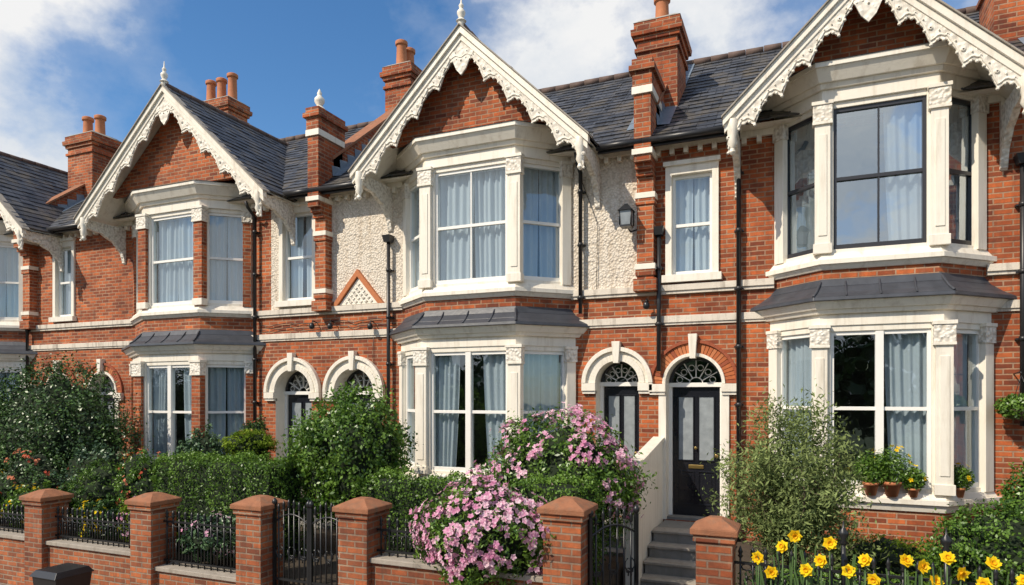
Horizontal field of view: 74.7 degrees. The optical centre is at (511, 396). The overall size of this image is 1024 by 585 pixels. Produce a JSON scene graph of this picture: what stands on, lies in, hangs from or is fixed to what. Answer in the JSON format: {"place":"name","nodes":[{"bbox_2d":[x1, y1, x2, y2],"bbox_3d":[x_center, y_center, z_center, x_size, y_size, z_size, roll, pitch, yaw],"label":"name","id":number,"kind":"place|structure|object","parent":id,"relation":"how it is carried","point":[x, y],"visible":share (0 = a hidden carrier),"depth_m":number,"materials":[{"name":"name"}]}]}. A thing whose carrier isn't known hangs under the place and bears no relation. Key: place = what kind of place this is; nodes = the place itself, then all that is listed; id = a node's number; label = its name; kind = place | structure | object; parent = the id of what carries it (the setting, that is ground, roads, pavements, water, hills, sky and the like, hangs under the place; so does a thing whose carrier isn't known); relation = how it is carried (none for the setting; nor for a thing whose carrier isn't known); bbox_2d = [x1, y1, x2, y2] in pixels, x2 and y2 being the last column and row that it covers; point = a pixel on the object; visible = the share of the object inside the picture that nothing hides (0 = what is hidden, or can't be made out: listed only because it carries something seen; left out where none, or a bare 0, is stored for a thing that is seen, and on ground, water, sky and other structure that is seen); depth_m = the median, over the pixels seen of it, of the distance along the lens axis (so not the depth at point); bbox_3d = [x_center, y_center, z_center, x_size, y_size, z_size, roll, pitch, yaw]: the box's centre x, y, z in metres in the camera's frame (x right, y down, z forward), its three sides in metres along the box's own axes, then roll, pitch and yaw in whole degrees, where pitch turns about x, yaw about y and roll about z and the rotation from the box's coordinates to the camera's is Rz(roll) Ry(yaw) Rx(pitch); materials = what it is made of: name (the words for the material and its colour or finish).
{"place":"outdoors","nodes":[
{"label":"outdoors","id":0,"kind":"place"},
{"bbox_2d":[0,331,25,341],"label":"bay brickwork","id":1,"kind":"object","parent":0,"point":[15,336],"visible":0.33,"depth_m":17.20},
{"bbox_2d":[0,507,956,584],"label":"front garden soil","id":2,"kind":"structure","parent":0,"point":[746,548],"depth_m":9.56,"materials":[{"name":"soil"}]},
{"bbox_2d":[0,219,35,366],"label":"bay cornices","id":3,"kind":"object","parent":2,"relation":"on","point":[10,360],"visible":0.29,"depth_m":17.11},
{"bbox_2d":[0,341,37,353],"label":"lead bay roof","id":4,"kind":"structure","parent":3,"relation":"on","point":[7,347],"depth_m":17.09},
{"bbox_2d":[25,329,30,386],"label":"gutters and pipes","id":5,"kind":"object","parent":2,"relation":"on","point":[27,331],"visible":0.23,"depth_m":17.11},
{"bbox_2d":[0,479,60,528],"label":"garden shrub","id":6,"kind":"object","parent":2,"relation":"on","point":[12,500],"visible":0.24,"depth_m":11.25,"materials":[{"name":"green plant"}]},
{"bbox_2d":[0,445,72,521],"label":"garden shrub","id":7,"kind":"object","parent":2,"relation":"on","point":[32,469],"visible":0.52,"depth_m":11.71,"materials":[{"name":"green plant"}]},
{"bbox_2d":[0,350,157,514],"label":"laurel bush","id":8,"kind":"object","parent":2,"relation":"on","point":[58,415],"visible":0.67,"depth_m":12.96,"materials":[{"name":"green plant"}]},
{"bbox_2d":[57,453,124,511],"bbox_3d":[-6.824,1.702,11.153,1.597,1.508,1.058,0,0,23],"label":"garden shrub","id":9,"kind":"object","parent":2,"relation":"on","point":[94,484],"visible":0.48,"depth_m":10.90,"materials":[{"name":"green plant"}]},
{"bbox_2d":[49,437,134,511],"bbox_3d":[-7.323,1.581,11.811,1.565,1.748,1.235,0,0,23],"label":"garden shrub","id":10,"kind":"object","parent":2,"relation":"on","point":[81,459],"visible":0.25,"depth_m":11.63,"materials":[{"name":"green plant"}]},
{"bbox_2d":[69,493,123,541],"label":"garden shrub","id":11,"kind":"object","parent":2,"relation":"on","point":[104,505],"visible":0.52,"depth_m":10.39,"materials":[{"name":"green plant"}]},
{"bbox_2d":[112,446,165,510],"bbox_3d":[-6.009,1.632,10.950,0.909,1.644,1.173,0,0,-37],"label":"garden shrub","id":12,"kind":"object","parent":2,"relation":"on","point":[137,474],"visible":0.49,"depth_m":10.73,"materials":[{"name":"green plant"}]},
{"bbox_2d":[115,496,180,541],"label":"garden shrub","id":13,"kind":"object","parent":2,"relation":"on","point":[124,509],"visible":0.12,"depth_m":9.96,"materials":[{"name":"green plant"}]},
{"bbox_2d":[124,179,263,461],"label":"bay cornices","id":14,"kind":"object","parent":2,"relation":"on","point":[174,197],"visible":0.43,"depth_m":14.15,"materials":[{"name":"paint"}]},
{"bbox_2d":[121,329,265,350],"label":"lead bay roof","id":15,"kind":"structure","parent":14,"relation":"on","point":[208,336],"depth_m":14.11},
{"bbox_2d":[173,419,227,460],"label":"garden shrub","id":16,"kind":"object","parent":2,"relation":"on","point":[207,443],"visible":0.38,"depth_m":12.49,"materials":[{"name":"green plant"}]},
{"bbox_2d":[177,508,235,564],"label":"garden shrub","id":17,"kind":"object","parent":2,"relation":"on","point":[206,541],"visible":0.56,"depth_m":9.29,"materials":[{"name":"green plant"}]},
{"bbox_2d":[151,449,309,559],"bbox_3d":[-4.411,1.618,10.424,2.702,1.604,1.121,0,0,23],"label":"box hedge","id":18,"kind":"object","parent":2,"relation":"on","point":[200,485],"visible":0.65,"depth_m":10.12,"materials":[{"name":"green plant"}]},
{"bbox_2d":[218,428,282,460],"bbox_3d":[-4.400,1.490,11.308,0.991,1.923,0.948,0,0,23],"label":"topiary ball","id":19,"kind":"object","parent":2,"relation":"on","point":[246,439],"visible":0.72,"depth_m":11.10,"materials":[{"name":"green plant"}]},
{"bbox_2d":[239,415,274,461],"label":"garden shrub","id":20,"kind":"object","parent":2,"relation":"on","point":[257,425],"visible":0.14,"depth_m":12.62,"materials":[{"name":"green plant"}]},
{"bbox_2d":[277,375,423,531],"bbox_3d":[-2.482,1.040,10.427,2.102,2.830,1.836,0,0,23],"label":"leafy shrub","id":21,"kind":"object","parent":2,"relation":"on","point":[348,447],"visible":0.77,"depth_m":9.96,"materials":[{"name":"green plant"}]},
{"bbox_2d":[359,463,484,556],"bbox_3d":[-1.159,1.682,9.070,1.948,1.479,0.858,0,0,23],"label":"box hedge","id":22,"kind":"object","parent":2,"relation":"on","point":[402,492],"visible":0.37,"depth_m":8.97,"materials":[{"name":"green plant"}]},
{"bbox_2d":[300,496,622,556],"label":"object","id":23,"kind":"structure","parent":2,"relation":"on","point":[620,550],"depth_m":10.38,"materials":[{"name":"plant"}]},
{"bbox_2d":[398,469,555,584],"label":"flowering rhododendron","id":24,"kind":"object","parent":2,"relation":"on","point":[473,532],"visible":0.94,"depth_m":7.16,"materials":[{"name":"pink plant"}]},
{"bbox_2d":[503,470,605,584],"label":"box hedge","id":25,"kind":"object","parent":2,"relation":"on","point":[545,488],"visible":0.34,"depth_m":7.90,"materials":[{"name":"green plant"}]},
{"bbox_2d":[469,401,657,560],"bbox_3d":[0.675,1.262,9.110,2.630,2.391,1.911,0,0,23],"label":"flowering rhododendron","id":26,"kind":"object","parent":2,"relation":"on","point":[566,448],"visible":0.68,"depth_m":8.74,"materials":[{"name":"pink plant"}]},
{"bbox_2d":[624,436,663,584],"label":"stair side wall","id":27,"kind":"structure","parent":2,"relation":"on","point":[651,450],"depth_m":9.86,"materials":[{"name":"beige paint"}]},
{"bbox_2d":[640,520,695,584],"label":"entrance steps","id":28,"kind":"structure","parent":2,"relation":"on","point":[670,559],"depth_m":9.57,"materials":[{"name":"stone"}]},
{"bbox_2d":[698,378,891,577],"bbox_3d":[3.131,1.129,7.632,2.003,2.663,2.294,0,0,23],"label":"olive tree","id":29,"kind":"object","parent":2,"relation":"on","point":[787,502],"visible":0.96,"depth_m":7.22,"materials":[{"name":"green plant"}]},
{"bbox_2d":[642,125,1023,543],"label":"gutters and pipes","id":30,"kind":"object","parent":2,"relation":"on","point":[692,135],"visible":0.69,"depth_m":10.35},
{"bbox_2d":[993,371,1023,420],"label":"hanging basket","id":31,"kind":"object","parent":30,"relation":"hanging from","point":[1011,406],"visible":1,"depth_m":8.75,"materials":[{"name":"green metal"}]},
{"bbox_2d":[736,561,957,584],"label":"foliage","id":32,"kind":"object","parent":2,"relation":"on","point":[826,574],"visible":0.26,"depth_m":6.66,"materials":[{"name":"green plant"}]},
{"bbox_2d":[813,531,943,582],"bbox_3d":[4.446,2.036,8.022,1.707,0.845,0.910,0,0,23],"label":"foliage","id":33,"kind":"object","parent":2,"relation":"on","point":[896,548],"visible":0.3,"depth_m":7.83,"materials":[{"name":"green plant"}]},
{"bbox_2d":[754,40,1011,513],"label":"bay cornices","id":34,"kind":"object","parent":2,"relation":"on","point":[895,70],"visible":0.54,"depth_m":9.08,"materials":[{"name":"paint"}]},
{"bbox_2d":[853,451,889,495],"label":"potted plant","id":35,"kind":"object","parent":34,"relation":"on","point":[869,484],"visible":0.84,"depth_m":9.03,"materials":[{"name":"green plant"}]},
{"bbox_2d":[750,272,1016,311],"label":"lead bay roof","id":36,"kind":"structure","parent":34,"relation":"on","point":[912,285],"depth_m":9.07,"materials":[{"name":"metal"}]},
{"bbox_2d":[872,445,913,496],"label":"potted plant","id":37,"kind":"object","parent":34,"relation":"on","point":[893,486],"visible":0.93,"depth_m":8.92,"materials":[{"name":"green plant"}]},
{"bbox_2d":[900,464,928,497],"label":"potted plant","id":38,"kind":"object","parent":34,"relation":"on","point":[914,483],"visible":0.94,"depth_m":8.84,"materials":[{"name":"green plant"}]},
{"bbox_2d":[954,462,974,497],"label":"potted plant","id":39,"kind":"object","parent":34,"relation":"on","point":[962,474],"visible":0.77,"depth_m":8.83,"materials":[{"name":"green plant"}]},
{"bbox_2d":[744,530,1023,584],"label":"yellow daffodils","id":40,"kind":"object","parent":2,"relation":"on","point":[806,569],"visible":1,"depth_m":5.93,"materials":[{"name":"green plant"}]},
{"bbox_2d":[912,495,1023,584],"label":"round bush","id":41,"kind":"object","parent":2,"relation":"on","point":[978,540],"visible":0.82,"depth_m":6.11,"materials":[{"name":"green plant"}]},
{"bbox_2d":[988,457,1023,517],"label":"leafy shrub","id":42,"kind":"object","parent":2,"relation":"on","point":[1017,490],"visible":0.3,"depth_m":8.10,"materials":[{"name":"green plant"}]},
{"bbox_2d":[0,0,978,171],"label":"sky","id":43,"kind":"structure","parent":0,"point":[62,62],"materials":[{"name":"blue"}]},
{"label":"pavement","id":44,"kind":"structure","parent":0,"visible":0},
{"bbox_2d":[30,563,93,584],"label":"rubbish bin","id":45,"kind":"object","parent":44,"relation":"on","point":[69,574],"visible":1,"depth_m":9.09,"materials":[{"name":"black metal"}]},
{"bbox_2d":[0,488,740,584],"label":"garden wall","id":46,"kind":"structure","parent":44,"relation":"on","point":[36,544],"depth_m":8.61,"materials":[{"name":"brick"}]},
{"bbox_2d":[0,503,23,532],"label":"iron railing","id":47,"kind":"object","parent":46,"relation":"on","point":[12,519],"visible":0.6,"depth_m":10.84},
{"bbox_2d":[55,506,129,547],"bbox_3d":[-6.208,1.962,10.050,1.930,0.515,0.045,0,0,23],"label":"iron railing","id":48,"kind":"object","parent":46,"relation":"on","point":[102,521],"visible":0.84,"depth_m":10.08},
{"bbox_2d":[163,510,235,572],"bbox_3d":[-4.220,1.992,9.205,1.550,0.775,0.045,0,0,23],"label":"iron railing","id":49,"kind":"object","parent":46,"relation":"on","point":[204,525],"visible":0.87,"depth_m":9.24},
{"bbox_2d":[272,498,309,584],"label":"iron gate","id":50,"kind":"structure","parent":46,"relation":"attached to","point":[275,546],"depth_m":8.62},
{"bbox_2d":[309,500,337,584],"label":"iron gate","id":51,"kind":"structure","parent":46,"relation":"attached to","point":[312,559],"depth_m":8.42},
{"bbox_2d":[377,516,542,572],"bbox_3d":[-0.613,1.683,7.671,2.210,0.475,0.045,0,0,23],"label":"iron railing","id":52,"kind":"object","parent":46,"relation":"on","point":[397,531],"visible":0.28,"depth_m":7.98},
{"bbox_2d":[588,504,638,584],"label":"iron gate","id":53,"kind":"structure","parent":46,"relation":"attached to","point":[591,573],"depth_m":7.20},
{"bbox_2d":[734,521,1015,584],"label":"iron railing","id":54,"kind":"object","parent":46,"relation":"on","point":[945,539],"visible":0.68,"depth_m":6.09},
{"label":"ground","id":55,"kind":"structure","parent":0,"visible":0},
{"bbox_2d":[29,332,33,384],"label":"walls","id":56,"kind":"structure","parent":55,"relation":"on","point":[31,338],"depth_m":17.22,"materials":[{"name":"red brick"}]},
{"bbox_2d":[0,242,31,387],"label":"stone trim","id":57,"kind":"structure","parent":56,"relation":"attached to","point":[20,289],"depth_m":17.20,"materials":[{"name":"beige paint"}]},
{"bbox_2d":[0,248,18,402],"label":"curtains","id":58,"kind":"object","parent":57,"relation":"attached to","point":[9,261],"visible":0.44,"depth_m":17.35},
{"bbox_2d":[0,245,20,387],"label":"window frames","id":59,"kind":"structure","parent":57,"relation":"attached to","point":[4,282],"depth_m":17.21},
{"bbox_2d":[0,162,63,271],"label":"bargeboard","id":60,"kind":"object","parent":56,"relation":"attached to","point":[52,245],"visible":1,"depth_m":16.06,"materials":[{"name":"beige paint"}]},
{"bbox_2d":[0,151,69,235],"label":"gable roof","id":61,"kind":"structure","parent":60,"relation":"on","point":[16,184],"depth_m":17.34,"materials":[{"name":"tile"}]},
{"bbox_2d":[34,208,322,462],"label":"walls","id":62,"kind":"structure","parent":55,"relation":"on","point":[103,283],"depth_m":15.93,"materials":[{"name":"red brick"}]},
{"bbox_2d":[11,184,85,329],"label":"party wall pier","id":63,"kind":"structure","parent":62,"relation":"attached to","point":[69,197],"depth_m":17.02,"materials":[{"name":"red brick"}]},
{"bbox_2d":[62,114,121,197],"bbox_3d":[-11.628,-6.495,18.656,1.199,2.590,0.999,0,0,23],"label":"chimney stack","id":64,"kind":"object","parent":63,"relation":"on","point":[90,154],"visible":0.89,"depth_m":18.30,"materials":[{"name":"red brick"}]},
{"bbox_2d":[28,188,308,422],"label":"gutters and pipes","id":65,"kind":"object","parent":62,"relation":"attached to","point":[297,194],"visible":0.75,"depth_m":14.15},
{"bbox_2d":[32,198,322,460],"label":"stone trim","id":66,"kind":"structure","parent":62,"relation":"attached to","point":[288,367],"depth_m":14.26,"materials":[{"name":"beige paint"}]},
{"bbox_2d":[59,212,311,458],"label":"window frames","id":67,"kind":"structure","parent":66,"relation":"attached to","point":[170,411],"depth_m":14.30,"materials":[{"name":"wood"}]},
{"bbox_2d":[104,395,114,413],"bbox_3d":[-9.764,0.998,16.396,0.940,2.045,0.300,0,0,23],"label":"front door","id":68,"kind":"structure","parent":67,"relation":"attached to","point":[110,399],"depth_m":16.51,"materials":[{"name":"black wood"}]},
{"bbox_2d":[288,395,311,492],"bbox_3d":[-4.435,0.998,14.131,0.940,2.045,0.300,0,0,23],"label":"front door","id":69,"kind":"structure","parent":67,"relation":"attached to","point":[297,404],"depth_m":14.25,"materials":[{"name":"black wood"}]},
{"bbox_2d":[64,216,311,455],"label":"curtains","id":70,"kind":"object","parent":66,"relation":"attached to","point":[175,242],"visible":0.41,"depth_m":14.38,"materials":[{"name":"fabric"}]},
{"bbox_2d":[113,113,273,198],"bbox_3d":[-6.949,-5.165,14.635,4.900,2.330,0.740,0,0,23],"label":"gable brickwork","id":71,"kind":"object","parent":66,"relation":"on","point":[171,154],"visible":0.41,"depth_m":14.40,"materials":[{"name":"red brick"}]},
{"bbox_2d":[302,89,393,311],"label":"party wall pier","id":72,"kind":"structure","parent":66,"relation":"on","point":[332,152],"depth_m":13.38,"materials":[{"name":"red brick"}]},
{"bbox_2d":[73,61,295,264],"bbox_3d":[-6.491,-5.041,15.711,5.460,3.857,4.000,0,0,23],"label":"bargeboard","id":73,"kind":"object","parent":62,"relation":"attached to","point":[101,207],"visible":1,"depth_m":14.11,"materials":[{"name":"beige paint"}]},
{"bbox_2d":[165,83,307,200],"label":"gable roof","id":74,"kind":"structure","parent":73,"relation":"on","point":[219,122],"depth_m":14.49,"materials":[{"name":"stone"}]},
{"bbox_2d":[135,316,251,336],"bbox_3d":[-7.348,0.650,14.718,3.849,4.700,0.780,0,0,23],"label":"bay brickwork","id":75,"kind":"object","parent":62,"relation":"attached to","point":[202,322],"visible":0.21,"depth_m":14.25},
{"bbox_2d":[26,121,372,230],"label":"roof","id":76,"kind":"structure","parent":62,"relation":"on","point":[293,179],"depth_m":15.74,"materials":[{"name":"stone"}]},
{"bbox_2d":[205,72,252,123],"bbox_3d":[-8.169,-7.242,18.870,1.399,3.484,0.899,0,0,23],"label":"chimney stack","id":77,"kind":"object","parent":76,"relation":"on","point":[230,103],"visible":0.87,"depth_m":18.64,"materials":[{"name":"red brick"}]},
{"bbox_2d":[153,217,309,454],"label":"rooms","id":78,"kind":"object","parent":62,"relation":"attached to","point":[179,406],"depth_m":16.80,"materials":[{"name":"paint"}]},
{"bbox_2d":[323,155,647,516],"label":"walls","id":79,"kind":"structure","parent":55,"relation":"on","point":[359,228],"depth_m":11.50,"materials":[{"name":"paint"}]},
{"bbox_2d":[332,269,383,305],"bbox_3d":[-3.038,-2.150,13.225,1.220,0.700,0.075,0,0,23],"label":"wall ornament","id":80,"kind":"object","parent":79,"relation":"attached to","point":[358,289],"depth_m":13.22,"materials":[{"name":"beige paint"}]},
{"bbox_2d":[348,0,601,232],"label":"bargeboard","id":81,"kind":"object","parent":79,"relation":"attached to","point":[375,160],"visible":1,"depth_m":11.25,"materials":[{"name":"beige paint"}]},
{"bbox_2d":[464,24,598,145],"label":"gable roof","id":82,"kind":"structure","parent":81,"relation":"on","point":[592,140],"depth_m":11.02,"materials":[{"name":"stone"}]},
{"bbox_2d":[309,138,641,425],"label":"gutters and pipes","id":83,"kind":"object","parent":79,"relation":"attached to","point":[606,148],"visible":0.83,"depth_m":11.38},
{"bbox_2d":[321,72,633,185],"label":"roof","id":84,"kind":"structure","parent":79,"relation":"on","point":[602,108],"depth_m":12.92,"materials":[{"name":"stone"}]},
{"bbox_2d":[379,39,421,111],"bbox_3d":[-2.587,-7.262,16.280,0.899,2.523,0.899,0,0,23],"label":"chimney stack","id":85,"kind":"object","parent":84,"relation":"on","point":[400,76],"visible":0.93,"depth_m":15.98,"materials":[{"name":"red brick"}]},
{"bbox_2d":[322,150,652,475],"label":"stone trim","id":86,"kind":"structure","parent":79,"relation":"attached to","point":[343,369],"depth_m":11.49,"materials":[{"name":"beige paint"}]},
{"bbox_2d":[259,163,649,346],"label":"wall cables","id":87,"kind":"object","parent":86,"relation":"attached to","point":[646,305],"depth_m":13.17,"materials":[{"name":"black metal"}]},
{"bbox_2d":[390,59,546,148],"bbox_3d":[-0.564,-5.030,11.888,3.960,2.060,0.800,0,0,23],"label":"gable brickwork","id":88,"kind":"object","parent":86,"relation":"on","point":[468,98],"visible":0.32,"depth_m":11.57,"materials":[{"name":"red brick"}]},
{"bbox_2d":[416,168,558,467],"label":"curtains","id":89,"kind":"object","parent":86,"relation":"attached to","point":[541,381],"visible":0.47,"depth_m":11.58,"materials":[{"name":"fabric"}]},
{"bbox_2d":[345,163,637,472],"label":"window frames","id":90,"kind":"structure","parent":86,"relation":"attached to","point":[468,411],"depth_m":11.56,"materials":[{"name":"wood"}]},
{"bbox_2d":[348,395,373,407],"bbox_3d":[-3.027,0.998,13.533,0.940,2.045,0.300,0,0,23],"label":"front door","id":91,"kind":"structure","parent":90,"relation":"attached to","point":[368,396],"depth_m":13.57,"materials":[{"name":"black wood"}]},
{"bbox_2d":[604,386,638,514],"bbox_3d":[1.860,0.927,11.455,0.740,2.185,0.300,0,0,23],"label":"front door","id":92,"kind":"structure","parent":90,"relation":"attached to","point":[621,405],"depth_m":11.48,"materials":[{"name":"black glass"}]},
{"bbox_2d":[626,56,694,292],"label":"party wall pier","id":93,"kind":"structure","parent":86,"relation":"on","point":[651,110],"depth_m":10.79,"materials":[{"name":"red brick"}]},
{"bbox_2d":[405,296,570,317],"bbox_3d":[-0.673,0.650,11.847,3.586,4.700,0.840,0,0,23],"label":"bay brickwork","id":94,"kind":"object","parent":79,"relation":"attached to","point":[505,301],"visible":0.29,"depth_m":11.45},
{"bbox_2d":[390,120,593,489],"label":"bay cornices","id":95,"kind":"object","parent":79,"relation":"attached to","point":[500,140],"visible":0.5,"depth_m":11.36,"materials":[{"name":"paint"}]},
{"bbox_2d":[389,306,589,334],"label":"lead bay roof","id":96,"kind":"structure","parent":95,"relation":"on","point":[523,315],"depth_m":11.31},
{"bbox_2d":[414,170,637,467],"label":"rooms","id":97,"kind":"object","parent":79,"relation":"attached to","point":[479,436],"visible":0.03,"depth_m":15.09,"materials":[{"name":"paint"}]},
{"bbox_2d":[618,203,636,231],"bbox_3d":[1.889,-2.894,10.911,0.240,0.412,0.460,0,0,23],"label":"wall lantern","id":98,"kind":"object","parent":79,"relation":"attached to","point":[626,211],"depth_m":10.74,"materials":[{"name":"black metal"}]},
{"bbox_2d":[648,103,1023,541],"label":"walls","id":99,"kind":"structure","parent":55,"relation":"on","point":[757,215],"depth_m":10.37,"materials":[{"name":"red brick"}]},
{"bbox_2d":[676,122,968,480],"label":"rooms","id":100,"kind":"object","parent":99,"relation":"attached to","point":[854,370],"depth_m":12.12,"materials":[{"name":"glass"}]},
{"bbox_2d":[647,80,1019,518],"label":"stone trim","id":101,"kind":"structure","parent":99,"relation":"attached to","point":[939,95],"depth_m":9.35,"materials":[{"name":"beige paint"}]},
{"bbox_2d":[676,102,966,482],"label":"curtains","id":102,"kind":"object","parent":101,"relation":"attached to","point":[905,368],"visible":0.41,"depth_m":9.25,"materials":[{"name":"fabric"}]},
{"bbox_2d":[668,96,978,514],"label":"window frames","id":103,"kind":"structure","parent":101,"relation":"attached to","point":[879,408],"depth_m":9.23,"materials":[{"name":"wood"}]},
{"bbox_2d":[667,387,719,520],"bbox_3d":[3.004,0.938,10.969,0.880,2.165,0.300,0,0,23],"label":"front door","id":104,"kind":"structure","parent":103,"relation":"attached to","point":[696,425],"depth_m":11.02,"materials":[{"name":"black wood"}]},
{"bbox_2d":[949,102,970,240],"bbox_3d":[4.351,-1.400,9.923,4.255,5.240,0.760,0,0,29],"label":"window glass","id":105,"kind":"object","parent":103,"relation":"in","point":[959,147],"visible":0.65,"depth_m":9.16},
{"bbox_2d":[760,0,939,133],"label":"gable brickwork","id":106,"kind":"object","parent":101,"relation":"on","point":[881,30],"visible":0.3,"depth_m":9.28,"materials":[{"name":"red brick"}]},
{"bbox_2d":[652,6,1023,135],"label":"roof","id":107,"kind":"structure","parent":99,"relation":"on","point":[716,86],"depth_m":11.62,"materials":[{"name":"stone"}]},
{"bbox_2d":[721,0,1023,199],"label":"bargeboard","id":108,"kind":"object","parent":99,"relation":"attached to","point":[997,60],"visible":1,"depth_m":8.87,"materials":[{"name":"beige paint"}]},
{"bbox_2d":[776,263,989,556],"bbox_3d":[5.138,0.600,9.442,2.909,4.800,0.720,0,0,23],"label":"bay brickwork","id":109,"kind":"object","parent":99,"relation":"attached to","point":[914,526],"visible":0.3,"depth_m":9.08,"materials":[{"name":"brick"}]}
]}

